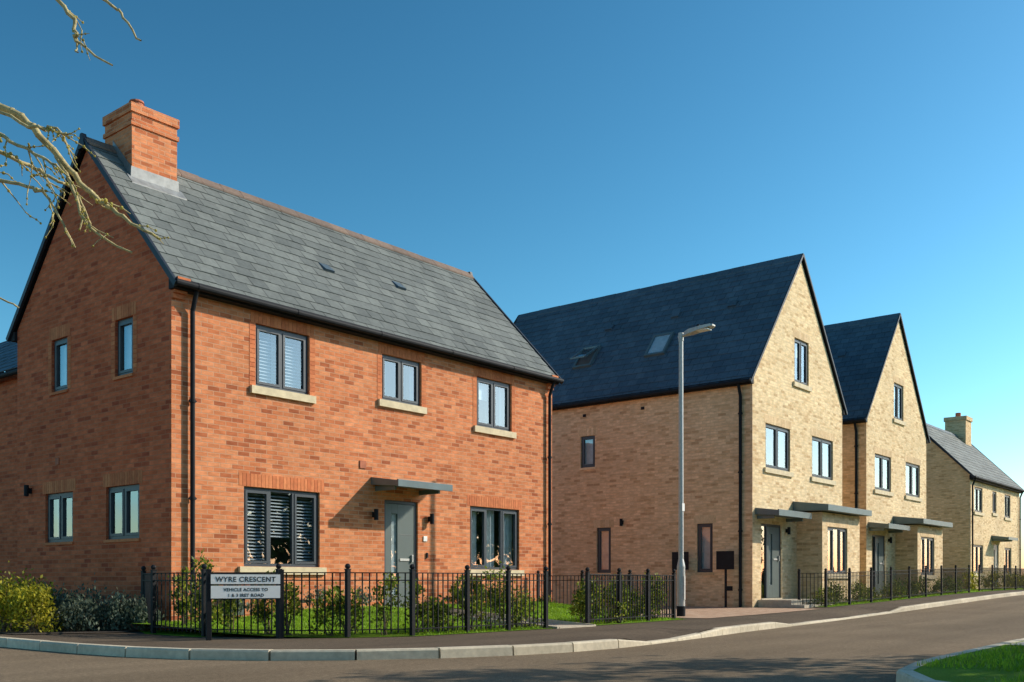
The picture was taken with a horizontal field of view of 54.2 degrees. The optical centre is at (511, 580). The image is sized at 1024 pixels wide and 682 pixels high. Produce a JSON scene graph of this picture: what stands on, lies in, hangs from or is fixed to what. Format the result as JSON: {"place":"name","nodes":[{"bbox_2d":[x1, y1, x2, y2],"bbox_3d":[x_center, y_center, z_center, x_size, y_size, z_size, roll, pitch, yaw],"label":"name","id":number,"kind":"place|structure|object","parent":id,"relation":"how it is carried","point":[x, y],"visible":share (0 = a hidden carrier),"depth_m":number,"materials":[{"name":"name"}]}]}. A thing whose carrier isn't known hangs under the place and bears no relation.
{"place":"outdoors","nodes":[
{"label":"outdoors","id":0,"kind":"place"},
{"bbox_2d":[234,599,253,618],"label":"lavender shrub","id":1,"kind":"object","parent":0,"point":[242,604],"visible":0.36,"depth_m":15.84,"materials":[{"name":"green plant"}]},
{"bbox_2d":[353,586,374,605],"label":"lavender shrub","id":2,"kind":"object","parent":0,"point":[366,599],"visible":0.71,"depth_m":17.64,"materials":[{"name":"green plant"}]},
{"bbox_2d":[134,601,681,637],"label":"lawn","id":3,"kind":"structure","parent":0,"point":[218,633],"depth_m":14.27,"materials":[{"name":"green plant"}]},
{"bbox_2d":[123,595,166,630],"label":"grey shrub","id":4,"kind":"object","parent":3,"relation":"on","point":[139,616],"visible":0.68,"depth_m":14.87,"materials":[{"name":"green plant"}]},
{"bbox_2d":[168,549,275,633],"bbox_3d":[-4.011,0.134,13.812,2.004,1.200,0.655,0,0,29],"label":"hedge","id":5,"kind":"object","parent":3,"relation":"on","point":[234,606],"visible":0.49,"depth_m":13.81,"materials":[{"name":"green plant"}]},
{"bbox_2d":[303,584,326,609],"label":"lavender shrub","id":6,"kind":"object","parent":3,"relation":"on","point":[311,596],"visible":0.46,"depth_m":16.88,"materials":[{"name":"green plant"}]},
{"bbox_2d":[140,563,547,637],"bbox_3d":[-2.501,0.283,14.379,6.303,1.033,2.476,0,0,-3],"label":"railing fence","id":7,"kind":"object","parent":3,"relation":"on","point":[148,586],"visible":0.97,"depth_m":13.81,"materials":[{"name":"black metal"}]},
{"bbox_2d":[273,560,542,635],"bbox_3d":[-1.215,0.223,14.460,4.588,1.091,0.997,0,0,-39],"label":"hedge","id":8,"kind":"object","parent":3,"relation":"on","point":[329,603],"visible":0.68,"depth_m":14.03,"materials":[{"name":"green plant"}]},
{"bbox_2d":[446,576,554,603],"bbox_3d":[-0.124,0.338,20.820,0.559,0.874,3.407,0,0,39],"label":"hedge","id":9,"kind":"object","parent":3,"relation":"on","point":[460,590],"visible":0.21,"depth_m":19.68,"materials":[{"name":"green plant"}]},
{"bbox_2d":[536,567,675,623],"bbox_3d":[2.022,0.282,19.508,2.322,1.036,5.353,0,0,-8],"label":"railing fence","id":10,"kind":"object","parent":3,"relation":"on","point":[630,580],"visible":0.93,"depth_m":18.48,"materials":[{"name":"black metal"}]},
{"bbox_2d":[566,572,668,623],"bbox_3d":[1.960,0.299,18.194,0.730,0.939,3.514,0,0,31],"label":"hedge","id":11,"kind":"object","parent":3,"relation":"on","point":[577,607],"visible":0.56,"depth_m":17.72,"materials":[{"name":"green plant"}]},
{"bbox_2d":[415,604,595,628],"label":"garden path","id":12,"kind":"structure","parent":0,"point":[556,624],"depth_m":16.81,"materials":[{"name":"concrete"}]},
{"bbox_2d":[0,595,1023,681],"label":"road","id":13,"kind":"structure","parent":0,"point":[882,648],"depth_m":10.70,"materials":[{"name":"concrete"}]},
{"bbox_2d":[0,591,1023,660],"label":"kerb","id":14,"kind":"structure","parent":13,"relation":"on","point":[294,654],"depth_m":11.49,"materials":[{"name":"concrete"}]},
{"bbox_2d":[896,638,1023,681],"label":"kerb","id":15,"kind":"structure","parent":13,"relation":"on","point":[903,676],"depth_m":8.54,"materials":[{"name":"concrete"}]},
{"bbox_2d":[0,589,1023,649],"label":"pavement","id":16,"kind":"structure","parent":0,"point":[647,631],"depth_m":13.79,"materials":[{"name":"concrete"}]},
{"bbox_2d":[0,617,136,633],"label":"flower bed","id":17,"kind":"object","parent":16,"relation":"on","point":[65,631],"visible":0.4,"depth_m":14.64,"materials":[{"name":"soil"}]},
{"bbox_2d":[0,561,29,631],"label":"golden shrub","id":18,"kind":"object","parent":17,"relation":"on","point":[6,588],"visible":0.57,"depth_m":14.55,"materials":[{"name":"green plant"}]},
{"bbox_2d":[0,571,64,632],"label":"golden shrub","id":19,"kind":"object","parent":17,"relation":"on","point":[25,609],"visible":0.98,"depth_m":14.30,"materials":[{"name":"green plant"}]},
{"bbox_2d":[2,568,62,629],"bbox_3d":[-7.367,0.287,15.141,1.138,0.981,1.059,0,0,39],"label":"golden shrub","id":20,"kind":"object","parent":17,"relation":"on","point":[20,579],"visible":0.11,"depth_m":15.23,"materials":[{"name":"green plant"}]},
{"bbox_2d":[23,579,71,627],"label":"grey shrub","id":21,"kind":"object","parent":17,"relation":"on","point":[54,597],"visible":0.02,"depth_m":15.70,"materials":[{"name":"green plant"}]},
{"bbox_2d":[45,587,107,630],"bbox_3d":[-6.402,0.424,14.741,0.884,0.706,0.866,0,0,-5],"label":"grey shrub","id":22,"kind":"object","parent":17,"relation":"on","point":[78,610],"visible":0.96,"depth_m":14.68,"materials":[{"name":"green plant"}]},
{"bbox_2d":[40,573,114,629],"bbox_3d":[-6.568,0.323,15.229,1.204,0.909,1.124,0,0,-37],"label":"grey shrub","id":23,"kind":"object","parent":17,"relation":"on","point":[58,606],"visible":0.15,"depth_m":15.22,"materials":[{"name":"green plant"}]},
{"bbox_2d":[79,588,143,629],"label":"grey shrub","id":24,"kind":"object","parent":17,"relation":"on","point":[117,615],"visible":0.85,"depth_m":14.88,"materials":[{"name":"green plant"}]},
{"bbox_2d":[206,569,283,640],"bbox_3d":[-3.417,0.325,12.838,0.973,0.950,0.079,0,0,-24],"label":"street name sign","id":25,"kind":"object","parent":16,"relation":"on","point":[224,586],"visible":0.99,"depth_m":12.80,"materials":[{"name":"white metal"}]},
{"bbox_2d":[672,552,688,569],"bbox_3d":[4.444,-0.016,26.364,0.500,1.500,0.065,0,0,39],"label":"parking sign","id":26,"kind":"object","parent":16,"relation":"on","point":[675,559],"visible":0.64,"depth_m":26.39,"materials":[{"name":"black metal"}]},
{"bbox_2d":[677,323,714,615],"bbox_3d":[3.786,-2.248,20.689,0.852,6.080,0.260,0,0,39],"label":"street lamp","id":27,"kind":"object","parent":16,"relation":"on","point":[681,576],"visible":0.94,"depth_m":20.85,"materials":[{"name":"grey metal"}]},
{"bbox_2d":[818,588,1022,606],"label":"front garden","id":28,"kind":"object","parent":16,"relation":"on","point":[920,597],"visible":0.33,"depth_m":30.73,"materials":[{"name":"green plant"}]},
{"bbox_2d":[797,565,969,606],"bbox_3d":[11.693,0.068,30.384,0.776,1.287,12.876,0,0,39],"label":"railing fence","id":29,"kind":"object","parent":28,"relation":"on","point":[914,582],"visible":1,"depth_m":28.72,"materials":[{"name":"black metal"}]},
{"bbox_2d":[808,573,960,605],"bbox_3d":[11.727,0.203,30.412,0.947,0.954,12.726,0,0,40],"label":"hedge","id":30,"kind":"object","parent":28,"relation":"on","point":[906,588],"visible":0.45,"depth_m":28.43,"materials":[{"name":"green plant"}]},
{"bbox_2d":[964,569,1023,590],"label":"hedge","id":31,"kind":"object","parent":28,"relation":"on","point":[973,586],"visible":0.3,"depth_m":37.75,"materials":[{"name":"green plant"}]},
{"bbox_2d":[978,565,1023,590],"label":"railing fence","id":32,"kind":"object","parent":28,"relation":"on","point":[1006,578],"visible":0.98,"depth_m":39.03,"materials":[{"name":"black metal"}]},
{"bbox_2d":[926,440,1018,588],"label":"walls","id":33,"kind":"structure","parent":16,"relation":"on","point":[948,490],"depth_m":44.20,"materials":[{"name":"brick"}]},
{"bbox_2d":[926,423,1023,493],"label":"roof","id":34,"kind":"structure","parent":33,"relation":"attached to","point":[973,461],"depth_m":47.03,"materials":[{"name":"grey tile"}]},
{"bbox_2d":[944,413,972,457],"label":"chimney","id":35,"kind":"object","parent":34,"relation":"on","point":[958,425],"visible":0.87,"depth_m":50.54,"materials":[{"name":"brick"}]},
{"bbox_2d":[973,482,1011,575],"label":"windows","id":36,"kind":"structure","parent":33,"relation":"attached to","point":[978,543],"depth_m":45.17,"materials":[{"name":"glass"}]},
{"bbox_2d":[971,478,1022,573],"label":"downpipes","id":37,"kind":"object","parent":33,"relation":"attached to","point":[972,510],"visible":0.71,"depth_m":49.97,"materials":[{"name":"black plastic"}]},
{"bbox_2d":[991,535,1017,581],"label":"door and canopy","id":38,"kind":"structure","parent":33,"relation":"attached to","point":[1002,539],"depth_m":46.71,"materials":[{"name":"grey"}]},
{"bbox_2d":[0,0,1023,575],"label":"sky","id":39,"kind":"structure","parent":0,"point":[552,153],"materials":[{"name":"blue"}]},
{"bbox_2d":[603,605,813,617],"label":"driveway","id":40,"kind":"structure","parent":0,"point":[702,612],"depth_m":23.25,"materials":[{"name":"beige concrete"}]},
{"bbox_2d":[716,551,733,607],"bbox_3d":[5.448,-0.016,25.538,0.500,1.500,0.065,0,0,39],"label":"parking sign","id":41,"kind":"object","parent":40,"relation":"on","point":[725,560],"visible":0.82,"depth_m":25.52,"materials":[{"name":"black metal"}]},
{"bbox_2d":[819,589,1023,681],"bbox_3d":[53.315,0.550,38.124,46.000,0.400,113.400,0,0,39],"label":"grass verge","id":42,"kind":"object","parent":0,"point":[961,674],"depth_m":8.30,"materials":[{"name":"green plant"}]},
{"bbox_3d":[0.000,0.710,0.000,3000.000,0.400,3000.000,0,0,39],"label":"ground","id":43,"kind":"structure","parent":0,"visible":0},
{"bbox_2d":[0,341,16,588],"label":"wing","id":44,"kind":"structure","parent":43,"relation":"on","point":[8,455],"depth_m":20.42,"materials":[{"name":"brown brick"}]},
{"bbox_2d":[0,0,168,307],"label":"bare tree","id":45,"kind":"object","parent":43,"relation":"on","point":[22,119],"visible":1,"depth_m":5.59,"materials":[{"name":"brown plant"}]},
{"bbox_2d":[17,151,557,629],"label":"walls","id":46,"kind":"structure","parent":43,"relation":"on","point":[93,425],"depth_m":17.14,"materials":[{"name":"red brick"}]},
{"bbox_2d":[24,458,449,615],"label":"wall fittings","id":47,"kind":"object","parent":46,"relation":"attached to","point":[27,490],"depth_m":18.20,"materials":[{"name":"black plastic"}]},
{"bbox_2d":[43,301,523,575],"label":"windows","id":48,"kind":"structure","parent":46,"relation":"attached to","point":[281,527],"depth_m":17.48,"materials":[{"name":"grey glass"}]},
{"bbox_2d":[6,133,563,384],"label":"roof","id":49,"kind":"structure","parent":46,"relation":"on","point":[228,245],"depth_m":18.53,"materials":[{"name":"grey tile"}]},
{"bbox_2d":[102,99,186,200],"bbox_3d":[-6.407,-7.240,17.408,1.060,1.980,1.030,0,0,39],"label":"chimney","id":50,"kind":"object","parent":49,"relation":"on","point":[140,138],"visible":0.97,"depth_m":17.10,"materials":[{"name":"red brick"}]},
{"bbox_2d":[188,290,554,629],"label":"downpipes","id":51,"kind":"object","parent":46,"relation":"attached to","point":[192,401],"visible":0.83,"depth_m":15.41,"materials":[{"name":"black plastic"}]},
{"bbox_2d":[371,477,452,607],"bbox_3d":[-1.910,-0.555,18.723,0.860,2.710,1.430,0,0,39],"label":"door and canopy","id":52,"kind":"structure","parent":46,"relation":"attached to","point":[400,536],"depth_m":18.98,"materials":[{"name":"grey wood"}]},
{"bbox_2d":[514,253,871,607],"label":"gabled townhouse","id":53,"kind":"structure","parent":43,"relation":"on","point":[764,408],"depth_m":27.57,"materials":[{"name":"brick"}]},
{"bbox_2d":[578,329,848,578],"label":"windows","id":54,"kind":"structure","parent":53,"relation":"in","point":[777,438],"depth_m":28.09,"materials":[{"name":"glass"}]},
{"bbox_2d":[824,313,952,596],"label":"gabled townhouse","id":55,"kind":"structure","parent":43,"relation":"on","point":[885,437],"depth_m":33.38,"materials":[{"name":"brick"}]},
{"bbox_2d":[874,375,934,578],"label":"windows","id":56,"kind":"structure","parent":55,"relation":"in","point":[882,463],"depth_m":34.07,"materials":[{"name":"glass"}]}
]}

